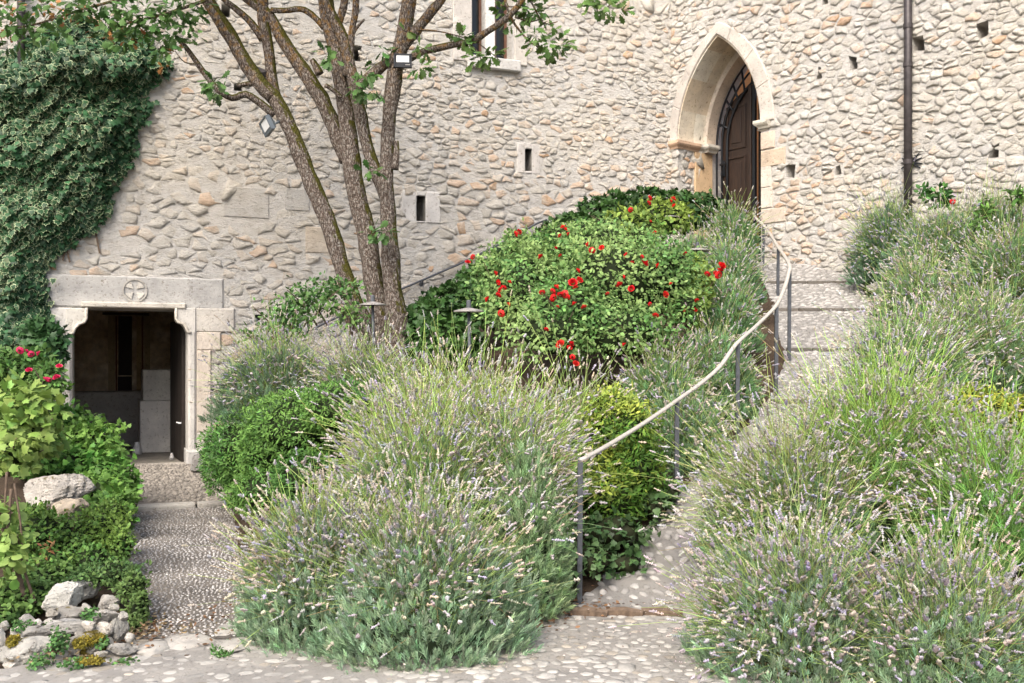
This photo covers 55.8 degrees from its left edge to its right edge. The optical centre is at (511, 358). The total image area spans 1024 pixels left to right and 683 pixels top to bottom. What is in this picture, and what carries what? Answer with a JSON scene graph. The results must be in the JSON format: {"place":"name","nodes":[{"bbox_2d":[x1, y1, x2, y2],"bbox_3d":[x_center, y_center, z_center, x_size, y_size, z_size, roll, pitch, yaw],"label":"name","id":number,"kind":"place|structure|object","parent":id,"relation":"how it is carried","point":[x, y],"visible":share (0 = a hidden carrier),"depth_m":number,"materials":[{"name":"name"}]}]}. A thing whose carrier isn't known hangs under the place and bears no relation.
{"place":"outdoors","nodes":[
{"label":"outdoors","id":0,"kind":"place"},
{"bbox_2d":[122,446,180,463],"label":"room floor","id":1,"kind":"structure","parent":0,"point":[160,457],"depth_m":14.13,"materials":[{"name":"stone"}]},
{"bbox_2d":[74,369,169,452],"bbox_3d":[-6.286,0.813,15.470,1.999,1.273,1.780,0,0,-23],"label":"stone bench","id":2,"kind":"object","parent":1,"relation":"on","point":[144,411],"visible":0.48,"depth_m":15.13,"materials":[{"name":"stone"}]},
{"bbox_2d":[74,310,173,390],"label":"room wall","id":3,"kind":"structure","parent":1,"relation":"on","point":[91,354],"depth_m":16.22,"materials":[{"name":"paint"}]},
{"bbox_2d":[102,312,149,390],"bbox_3d":[-6.516,-0.047,16.347,0.750,1.449,0.001,0,0,-23],"label":"window frame","id":4,"kind":"object","parent":3,"relation":"attached to","point":[124,347],"depth_m":16.34,"materials":[{"name":"wood"}]},
{"bbox_2d":[132,442,141,453],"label":"white stone","id":5,"kind":"object","parent":1,"relation":"on","point":[137,448],"visible":0.97,"depth_m":14.61,"materials":[{"name":"stone"}]},
{"bbox_2d":[128,507,270,638],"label":"gravel path","id":6,"kind":"structure","parent":0,"point":[165,535],"depth_m":7.26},
{"bbox_2d":[0,606,868,682],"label":"courtyard paving","id":7,"kind":"structure","parent":0,"point":[592,661],"depth_m":5.04,"materials":[{"name":"stone"}]},
{"bbox_2d":[5,632,105,666],"bbox_3d":[-2.389,1.523,5.114,0.572,0.132,0.310,0,0,0],"label":"moss cushion","id":8,"kind":"object","parent":7,"relation":"on","point":[80,642],"visible":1,"depth_m":5.11,"materials":[{"name":"yellow plant"}]},
{"bbox_2d":[7,606,139,670],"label":"wall weeds","id":9,"kind":"object","parent":7,"relation":"on","point":[60,644],"depth_m":5.08,"materials":[{"name":"green plant"}]},
{"bbox_2d":[64,630,107,656],"bbox_3d":[-2.316,1.553,5.249,0.245,0.144,0.165,0,0,22],"label":"rock","id":10,"kind":"object","parent":7,"relation":"on","point":[87,651],"visible":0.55,"depth_m":5.19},
{"bbox_2d":[81,621,95,630],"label":"rock","id":11,"kind":"object","parent":10,"relation":"on","point":[88,625],"visible":0.98,"depth_m":5.28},
{"bbox_2d":[95,621,113,634],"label":"rock","id":12,"kind":"object","parent":7,"relation":"on","point":[105,627],"visible":0.7,"depth_m":5.33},
{"bbox_2d":[110,617,129,642],"bbox_3d":[-2.210,1.532,5.420,0.093,0.176,0.119,0,0,20],"label":"rock","id":13,"kind":"object","parent":7,"relation":"on","point":[121,629],"visible":0.81,"depth_m":5.39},
{"bbox_2d":[107,643,137,655],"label":"rock","id":14,"kind":"object","parent":7,"relation":"on","point":[122,649],"visible":1,"depth_m":5.17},
{"bbox_2d":[125,632,134,642],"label":"rock","id":15,"kind":"object","parent":7,"relation":"on","point":[129,637],"visible":0.93,"depth_m":5.26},
{"bbox_2d":[209,642,233,657],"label":"weed tuft","id":16,"kind":"object","parent":7,"relation":"on","point":[223,652],"visible":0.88,"depth_m":5.21,"materials":[{"name":"green plant"}]},
{"bbox_2d":[115,551,741,677],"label":"fallen petals","id":17,"kind":"object","parent":7,"relation":"on","point":[479,649],"visible":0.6,"depth_m":5.17,"materials":[{"name":"pink plant"}]},
{"bbox_2d":[570,606,682,616],"bbox_3d":[0.712,1.581,6.026,0.704,0.070,0.096,0,0,0],"label":"timber edging","id":18,"kind":"object","parent":7,"relation":"on","point":[599,612],"visible":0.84,"depth_m":6.00,"materials":[{"name":"brown wood"}]},
{"bbox_2d":[0,272,1023,668],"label":"ground","id":19,"kind":"structure","parent":0,"point":[588,582],"depth_m":10.02,"materials":[{"name":"soil"}]},
{"bbox_2d":[0,472,41,602],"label":"leafy sapling","id":20,"kind":"object","parent":19,"relation":"on","point":[10,556],"visible":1,"depth_m":5.72,"materials":[{"name":"green plant"}]},
{"bbox_2d":[0,636,50,664],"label":"rock","id":21,"kind":"object","parent":19,"relation":"on","point":[25,648],"visible":0.69,"depth_m":5.08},
{"bbox_2d":[0,628,5,646],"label":"rock","id":22,"kind":"object","parent":21,"relation":"on","point":[2,639],"visible":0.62,"depth_m":5.14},
{"bbox_2d":[19,614,35,626],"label":"rock","id":23,"kind":"object","parent":19,"relation":"on","point":[25,617],"visible":0.39,"depth_m":5.48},
{"bbox_2d":[20,626,51,636],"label":"rock","id":24,"kind":"object","parent":19,"relation":"on","point":[35,631],"visible":0.52,"depth_m":5.29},
{"bbox_2d":[45,618,86,633],"bbox_3d":[-2.472,1.492,5.384,0.257,0.097,0.148,0,0,-17],"label":"rock","id":25,"kind":"object","parent":24,"relation":"on","point":[73,625],"visible":0.67,"depth_m":5.33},
{"bbox_2d":[0,369,73,478],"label":"currant bush","id":26,"kind":"object","parent":19,"relation":"on","point":[32,435],"visible":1,"depth_m":6.43,"materials":[{"name":"green plant"}]},
{"bbox_2d":[0,342,74,410],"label":"pink rose bush","id":27,"kind":"object","parent":19,"relation":"on","point":[50,370],"visible":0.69,"depth_m":8.96,"materials":[{"name":"green plant"}]},
{"bbox_2d":[0,558,75,623],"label":"weed mat","id":28,"kind":"object","parent":19,"relation":"on","point":[14,605],"visible":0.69,"depth_m":5.81,"materials":[{"name":"green plant"}]},
{"bbox_2d":[23,474,95,509],"bbox_3d":[-3.689,1.091,7.866,0.552,0.317,0.371,0,0,0],"label":"rock","id":29,"kind":"object","parent":19,"relation":"on","point":[54,488],"visible":0.77,"depth_m":7.76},
{"bbox_2d":[41,581,83,610],"bbox_3d":[-2.655,1.409,5.708,0.227,0.171,0.163,0,0,0],"label":"rock","id":30,"kind":"object","parent":19,"relation":"on","point":[64,593],"visible":0.88,"depth_m":5.66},
{"bbox_2d":[51,605,87,619],"bbox_3d":[-2.541,1.465,5.547,0.255,0.091,0.158,0,0,0],"label":"rock","id":31,"kind":"object","parent":19,"relation":"on","point":[68,611],"visible":0.52,"depth_m":5.50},
{"bbox_2d":[46,608,59,617],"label":"rock","id":32,"kind":"object","parent":31,"relation":"on","point":[51,612],"visible":1,"depth_m":5.45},
{"bbox_2d":[51,498,88,520],"bbox_3d":[-3.483,1.206,7.595,0.286,0.208,0.254,0,0,0],"label":"rock","id":33,"kind":"object","parent":19,"relation":"on","point":[63,504],"visible":0.49,"depth_m":7.53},
{"bbox_2d":[10,494,141,569],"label":"shrub","id":34,"kind":"object","parent":19,"relation":"on","point":[99,533],"visible":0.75,"depth_m":6.83,"materials":[{"name":"green plant"}]},
{"bbox_2d":[37,536,58,566],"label":"dry twigs","id":35,"kind":"object","parent":34,"relation":"on","point":[51,545],"visible":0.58,"depth_m":6.36,"materials":[{"name":"brown plant"}]},
{"bbox_2d":[13,398,146,528],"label":"shrub","id":36,"kind":"object","parent":19,"relation":"on","point":[98,458],"visible":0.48,"depth_m":8.85,"materials":[{"name":"green plant"}]},
{"bbox_2d":[71,579,100,599],"bbox_3d":[-2.654,1.430,5.958,0.193,0.146,0.166,0,0,38],"label":"rock","id":37,"kind":"object","parent":19,"relation":"on","point":[88,592],"visible":0.49,"depth_m":5.92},
{"bbox_2d":[88,609,118,622],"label":"rock","id":38,"kind":"object","parent":19,"relation":"on","point":[107,615],"visible":0.6,"depth_m":5.57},
{"bbox_2d":[61,556,152,631],"bbox_3d":[-2.477,1.478,5.901,0.536,0.473,0.804,0,0,-21],"label":"creeping mat","id":39,"kind":"object","parent":19,"relation":"on","point":[132,585],"visible":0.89,"depth_m":5.88,"materials":[{"name":"green plant"}]},
{"bbox_2d":[98,594,120,609],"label":"rock","id":40,"kind":"object","parent":19,"relation":"on","point":[106,601],"visible":0.69,"depth_m":5.78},
{"bbox_2d":[7,596,243,667],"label":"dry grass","id":41,"kind":"structure","parent":19,"relation":"on","point":[142,630],"depth_m":5.58,"materials":[{"name":"beige plant"}]},
{"bbox_2d":[130,464,231,511],"bbox_3d":[-3.958,1.488,11.289,1.256,0.204,3.558,0,0,-18],"label":"pebble apron","id":42,"kind":"object","parent":19,"relation":"on","point":[171,486],"visible":0.66,"depth_m":10.66,"materials":[{"name":"gravel"}]},
{"bbox_2d":[190,454,202,471],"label":"rock","id":43,"kind":"object","parent":42,"relation":"on","point":[195,462],"visible":0.51,"depth_m":11.93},
{"bbox_2d":[188,294,342,425],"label":"lavender bush","id":44,"kind":"object","parent":19,"relation":"on","point":[266,372],"visible":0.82,"depth_m":8.85,"materials":[{"name":"green plant"}]},
{"bbox_2d":[194,374,384,517],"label":"round shrub","id":45,"kind":"object","parent":19,"relation":"on","point":[238,452],"visible":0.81,"depth_m":8.09,"materials":[{"name":"green plant"}]},
{"bbox_2d":[181,442,419,656],"bbox_3d":[-1.108,1.228,5.587,1.474,1.500,1.256,0,0,0],"label":"lavender bush","id":46,"kind":"object","parent":19,"relation":"on","point":[283,571],"visible":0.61,"depth_m":5.39,"materials":[{"name":"green plant"}]},
{"bbox_2d":[234,270,371,348],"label":"rose bush","id":47,"kind":"object","parent":19,"relation":"on","point":[324,297],"visible":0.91,"depth_m":10.15,"materials":[{"name":"green plant"}]},
{"bbox_2d":[0,0,634,370],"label":"oak tree","id":48,"kind":"object","parent":19,"relation":"on","point":[351,84],"visible":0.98,"depth_m":10.86,"materials":[{"name":"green plant"}]},
{"bbox_2d":[259,114,279,137],"bbox_3d":[-2.688,-2.599,10.824,0.260,0.226,0.261,0,0,-22],"label":"floodlight","id":49,"kind":"object","parent":48,"relation":"attached to","point":[267,124],"visible":1,"depth_m":10.78,"materials":[{"name":"grey metal"}]},
{"bbox_2d":[394,53,411,68],"bbox_3d":[-1.210,-3.298,10.803,0.202,0.150,0.215,0,0,0],"label":"floodlight","id":50,"kind":"object","parent":48,"relation":"attached to","point":[402,60],"visible":1,"depth_m":10.71,"materials":[{"name":"black metal"}]},
{"bbox_2d":[6,509,652,660],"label":"fallen leaves","id":51,"kind":"object","parent":19,"relation":"on","point":[539,624],"visible":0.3,"depth_m":5.80,"materials":[{"name":"brown plant"}]},
{"bbox_2d":[0,0,704,466],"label":"castle wall","id":52,"kind":"structure","parent":19,"relation":"on","point":[208,222],"depth_m":13.85,"materials":[{"name":"stone"}]},
{"bbox_2d":[16,0,25,114],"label":"downpipe","id":53,"kind":"object","parent":52,"relation":"attached to","point":[21,13],"visible":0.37,"depth_m":12.13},
{"bbox_2d":[16,314,73,366],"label":"climbing ivy","id":54,"kind":"object","parent":52,"relation":"attached to","point":[36,331],"visible":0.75,"depth_m":11.52,"materials":[{"name":"green plant"}]},
{"bbox_2d":[0,15,174,407],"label":"climbing ivy","id":55,"kind":"object","parent":52,"relation":"attached to","point":[55,103],"visible":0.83,"depth_m":12.21,"materials":[{"name":"green plant"}]},
{"bbox_2d":[170,321,184,461],"bbox_3d":[-4.859,0.450,13.952,0.118,1.980,1.245,0,0,-27],"label":"open door","id":56,"kind":"structure","parent":52,"relation":"attached to","point":[177,389],"depth_m":13.79,"materials":[{"name":"black wood"}]},
{"bbox_2d":[211,219,546,391],"bbox_3d":[-1.769,-0.848,14.055,5.010,2.619,0.116,0,0,-23],"label":"wall handrail","id":57,"kind":"object","parent":52,"relation":"attached to","point":[421,281],"depth_m":14.25,"materials":[{"name":"metal"}]},
{"bbox_2d":[472,0,480,54],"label":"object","id":58,"kind":"structure","parent":52,"relation":"in","point":[476,4],"depth_m":14.89,"materials":[{"name":"glass"}]},
{"bbox_2d":[495,0,506,58],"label":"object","id":59,"kind":"structure","parent":52,"relation":"in","point":[500,38],"depth_m":15.05,"materials":[{"name":"glass"}]},
{"bbox_2d":[281,309,442,442],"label":"lavender bush","id":60,"kind":"object","parent":19,"relation":"on","point":[336,369],"visible":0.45,"depth_m":8.62,"materials":[{"name":"green plant"}]},
{"bbox_2d":[359,295,385,349],"bbox_3d":[-1.326,-0.219,9.200,0.260,0.764,0.260,0,0,0],"label":"garden light","id":61,"kind":"object","parent":19,"relation":"on","point":[372,303],"visible":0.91,"depth_m":9.19,"materials":[{"name":"paint"}]},
{"bbox_2d":[257,337,553,550],"bbox_3d":[-0.654,0.682,6.223,1.921,1.655,1.685,0,0,0],"label":"lavender bush","id":62,"kind":"object","parent":19,"relation":"on","point":[428,449],"visible":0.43,"depth_m":6.09,"materials":[{"name":"green plant"}]},
{"bbox_2d":[292,297,520,498],"bbox_3d":[-0.708,0.403,6.984,1.877,1.670,1.470,0,0,0],"label":"lavender bush","id":63,"kind":"object","parent":19,"relation":"on","point":[351,408],"visible":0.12,"depth_m":6.86,"materials":[{"name":"green plant"}]},
{"bbox_2d":[251,448,579,674],"bbox_3d":[-0.530,1.266,5.476,1.769,1.538,1.425,0,0,0],"label":"lavender bush","id":64,"kind":"object","parent":19,"relation":"on","point":[435,586],"visible":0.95,"depth_m":5.14,"materials":[{"name":"green plant"}]},
{"bbox_2d":[350,302,541,414],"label":"lavender bush","id":65,"kind":"object","parent":19,"relation":"on","point":[455,364],"visible":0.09,"depth_m":7.83,"materials":[{"name":"green plant"}]},
{"bbox_2d":[454,300,483,394],"bbox_3d":[-0.358,-0.075,8.000,0.250,0.810,0.250,0,0,0],"label":"garden light","id":66,"kind":"object","parent":19,"relation":"on","point":[468,309],"visible":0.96,"depth_m":7.99,"materials":[{"name":"paint"}]},
{"bbox_2d":[368,290,628,500],"bbox_3d":[-0.172,0.366,6.976,1.947,1.744,1.652,0,0,26],"label":"lavender bush","id":67,"kind":"object","parent":19,"relation":"on","point":[481,393],"visible":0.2,"depth_m":6.88,"materials":[{"name":"green plant"}]},
{"bbox_2d":[412,340,616,559],"bbox_3d":[-0.034,0.691,6.430,1.547,1.641,1.252,0,0,0],"label":"lavender bush","id":68,"kind":"object","parent":19,"relation":"on","point":[501,434],"visible":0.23,"depth_m":6.39,"materials":[{"name":"green plant"}]},
{"bbox_2d":[455,217,591,346],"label":"rose bush","id":69,"kind":"object","parent":19,"relation":"on","point":[517,274],"visible":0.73,"depth_m":9.69,"materials":[{"name":"green plant"}]},
{"bbox_2d":[462,384,621,621],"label":"lavender bush","id":70,"kind":"object","parent":19,"relation":"on","point":[549,526],"visible":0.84,"depth_m":5.97,"materials":[{"name":"green plant"}]},
{"bbox_2d":[462,286,665,479],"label":"lavender bush","id":71,"kind":"object","parent":19,"relation":"on","point":[582,404],"visible":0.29,"depth_m":7.57,"materials":[{"name":"green plant"}]},
{"bbox_2d":[401,185,728,364],"bbox_3d":[0.736,-1.235,12.810,5.732,2.635,1.495,0,0,-44],"label":"ivy hedge","id":72,"kind":"object","parent":19,"relation":"on","point":[448,291],"visible":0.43,"depth_m":11.41,"materials":[{"name":"green plant"}]},
{"bbox_2d":[490,211,721,369],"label":"rose bush","id":73,"kind":"object","parent":19,"relation":"on","point":[614,290],"visible":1,"depth_m":9.12,"materials":[{"name":"green plant"}]},
{"bbox_2d":[553,472,687,596],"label":"ground ivy","id":74,"kind":"object","parent":19,"relation":"on","point":[596,558],"visible":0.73,"depth_m":6.70,"materials":[{"name":"green plant"}]},
{"bbox_2d":[573,379,671,525],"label":"golden shrub","id":75,"kind":"object","parent":19,"relation":"on","point":[633,456],"visible":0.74,"depth_m":7.28,"materials":[{"name":"green plant"}]},
{"bbox_2d":[591,193,702,247],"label":"rose bush","id":76,"kind":"object","parent":19,"relation":"on","point":[653,214],"visible":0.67,"depth_m":12.12,"materials":[{"name":"green plant"}]},
{"bbox_2d":[597,321,734,416],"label":"lavender bush","id":77,"kind":"object","parent":19,"relation":"on","point":[670,369],"visible":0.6,"depth_m":8.55,"materials":[{"name":"green plant"}]},
{"bbox_2d":[622,351,750,480],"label":"lavender bush","id":78,"kind":"object","parent":19,"relation":"on","point":[696,409],"visible":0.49,"depth_m":8.11,"materials":[{"name":"green plant"}]},
{"bbox_2d":[662,206,732,286],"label":"lavender bush","id":79,"kind":"object","parent":19,"relation":"on","point":[700,239],"visible":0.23,"depth_m":11.89,"materials":[{"name":"green plant"}]},
{"bbox_2d":[673,251,725,330],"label":"rose bush","id":80,"kind":"object","parent":19,"relation":"on","point":[715,273],"visible":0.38,"depth_m":9.85,"materials":[{"name":"green plant"}]},
{"bbox_2d":[652,293,778,420],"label":"lavender bush","id":81,"kind":"object","parent":19,"relation":"on","point":[718,349],"visible":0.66,"depth_m":9.00,"materials":[{"name":"green plant"}]},
{"bbox_2d":[671,244,773,361],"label":"lavender bush","id":82,"kind":"object","parent":19,"relation":"on","point":[743,307],"visible":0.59,"depth_m":10.11,"materials":[{"name":"green plant"}]},
{"bbox_2d":[693,213,775,304],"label":"lavender bush","id":83,"kind":"object","parent":19,"relation":"on","point":[737,255],"visible":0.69,"depth_m":11.44,"materials":[{"name":"green plant"}]},
{"bbox_2d":[692,181,785,260],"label":"lavender bush","id":84,"kind":"object","parent":19,"relation":"on","point":[724,223],"visible":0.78,"depth_m":13.05,"materials":[{"name":"green plant"}]},
{"bbox_2d":[567,325,921,595],"bbox_3d":[1.535,0.671,6.259,2.497,1.809,1.649,0,0,0],"label":"lavender bush","id":85,"kind":"object","parent":19,"relation":"on","point":[771,472],"visible":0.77,"depth_m":6.15,"materials":[{"name":"green plant"}]},
{"bbox_2d":[608,416,953,682],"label":"lavender bush","id":86,"kind":"object","parent":19,"relation":"on","point":[756,620],"visible":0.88,"depth_m":4.85,"materials":[{"name":"green plant"}]},
{"bbox_2d":[668,0,1023,277],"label":"castle wall","id":87,"kind":"structure","parent":19,"relation":"on","point":[827,77],"depth_m":13.42,"materials":[{"name":"stone"}]},
{"bbox_2d":[716,64,756,246],"bbox_3d":[3.898,-3.154,15.699,0.050,3.508,1.496,0,0,-38],"label":"iron fanlight","id":88,"kind":"object","parent":87,"relation":"attached to","point":[754,143],"visible":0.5,"depth_m":15.93,"materials":[{"name":"black metal"}]},
{"bbox_2d":[719,85,760,262],"bbox_3d":[4.010,-2.917,15.667,0.213,3.034,1.530,0,0,-44],"label":"arched door","id":89,"kind":"structure","parent":87,"relation":"attached to","point":[740,155],"depth_m":15.90,"materials":[{"name":"brown wood"}]},
{"bbox_2d":[721,90,747,220],"bbox_3d":[3.747,-2.903,15.997,0.070,3.006,0.689,0,0,-38],"label":"door leaf","id":90,"kind":"structure","parent":89,"relation":"in","point":[741,151],"depth_m":15.90,"materials":[{"name":"brown wood"}]},
{"bbox_2d":[758,102,760,262],"bbox_3d":[4.284,-2.819,15.436,0.060,2.837,0.817,0,0,-38],"label":"door leaf","id":91,"kind":"structure","parent":89,"relation":"in","point":[759,133],"depth_m":15.72,"materials":[{"name":"black wood"}]},
{"bbox_2d":[901,0,921,226],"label":"downpipe","id":92,"kind":"object","parent":87,"relation":"attached to","point":[908,162],"visible":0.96,"depth_m":12.52,"materials":[{"name":"black metal"}]},
{"bbox_2d":[724,277,1023,559],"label":"lavender bush","id":93,"kind":"object","parent":19,"relation":"on","point":[887,408],"visible":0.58,"depth_m":6.43,"materials":[{"name":"green plant"}]},
{"bbox_2d":[824,157,934,296],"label":"lavender bush","id":94,"kind":"object","parent":19,"relation":"on","point":[876,228],"visible":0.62,"depth_m":12.45,"materials":[{"name":"green plant"}]},
{"bbox_2d":[794,253,1023,416],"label":"lavender bush","id":95,"kind":"object","parent":19,"relation":"on","point":[929,334],"visible":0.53,"depth_m":8.10,"materials":[{"name":"green plant"}]},
{"bbox_2d":[848,222,972,336],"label":"lavender bush","id":96,"kind":"object","parent":19,"relation":"on","point":[905,285],"visible":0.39,"depth_m":10.17,"materials":[{"name":"green plant"}]},
{"bbox_2d":[803,458,1023,682],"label":"lavender bush","id":97,"kind":"object","parent":19,"relation":"on","point":[971,622],"visible":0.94,"depth_m":4.64,"materials":[{"name":"green plant"}]},
{"bbox_2d":[837,354,1023,576],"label":"lavender bush","id":98,"kind":"object","parent":19,"relation":"on","point":[998,481],"visible":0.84,"depth_m":6.00,"materials":[{"name":"green plant"}]},
{"bbox_2d":[874,177,1006,300],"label":"lavender bush","id":99,"kind":"object","parent":19,"relation":"on","point":[930,232],"visible":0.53,"depth_m":11.01,"materials":[{"name":"green plant"}]},
{"bbox_2d":[883,252,1023,404],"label":"lavender bush","id":100,"kind":"object","parent":19,"relation":"on","point":[1013,335],"visible":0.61,"depth_m":8.31,"materials":[{"name":"green plant"}]},
{"bbox_2d":[903,381,1023,682],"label":"grass","id":101,"kind":"structure","parent":19,"relation":"on","point":[1006,565],"depth_m":5.74,"materials":[{"name":"green plant"}]},
{"bbox_2d":[910,190,1023,329],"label":"lavender bush","id":102,"kind":"object","parent":19,"relation":"on","point":[1009,253],"visible":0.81,"depth_m":9.64,"materials":[{"name":"green plant"}]},
{"bbox_2d":[934,158,1023,245],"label":"lavender bush","id":103,"kind":"object","parent":19,"relation":"on","point":[1015,212],"visible":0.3,"depth_m":11.37,"materials":[{"name":"green plant"}]},
{"bbox_2d":[913,181,955,210],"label":"rose sprig","id":104,"kind":"object","parent":103,"relation":"attached to","point":[933,196],"visible":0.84,"depth_m":11.58,"materials":[{"name":"green plant"}]},
{"bbox_2d":[944,380,1023,452],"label":"golden shrub","id":105,"kind":"object","parent":19,"relation":"on","point":[999,405],"visible":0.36,"depth_m":6.79,"materials":[{"name":"yellow plant"}]},
{"bbox_2d":[969,183,1023,234],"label":"green shoots","id":106,"kind":"object","parent":19,"relation":"on","point":[1019,198],"visible":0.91,"depth_m":10.77,"materials":[{"name":"green plant"}]},
{"bbox_2d":[572,262,892,607],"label":"ramp path","id":107,"kind":"structure","parent":0,"point":[816,285],"depth_m":10.04,"materials":[{"name":"stone"}]},
{"bbox_2d":[577,212,791,603],"bbox_3d":[2.502,-0.307,10.411,0.956,3.884,9.269,0,0,21],"label":"ramp railing","id":108,"kind":"object","parent":107,"relation":"on","point":[774,309],"visible":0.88,"depth_m":8.44,"materials":[{"name":"metal"}]},
{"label":"passage floor","id":109,"kind":"structure","parent":0,"visible":0},
{"bbox_2d":[733,69,757,244],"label":"passage wall","id":110,"kind":"structure","parent":109,"relation":"on","point":[747,83],"depth_m":17.19,"materials":[{"name":"orange paint"}]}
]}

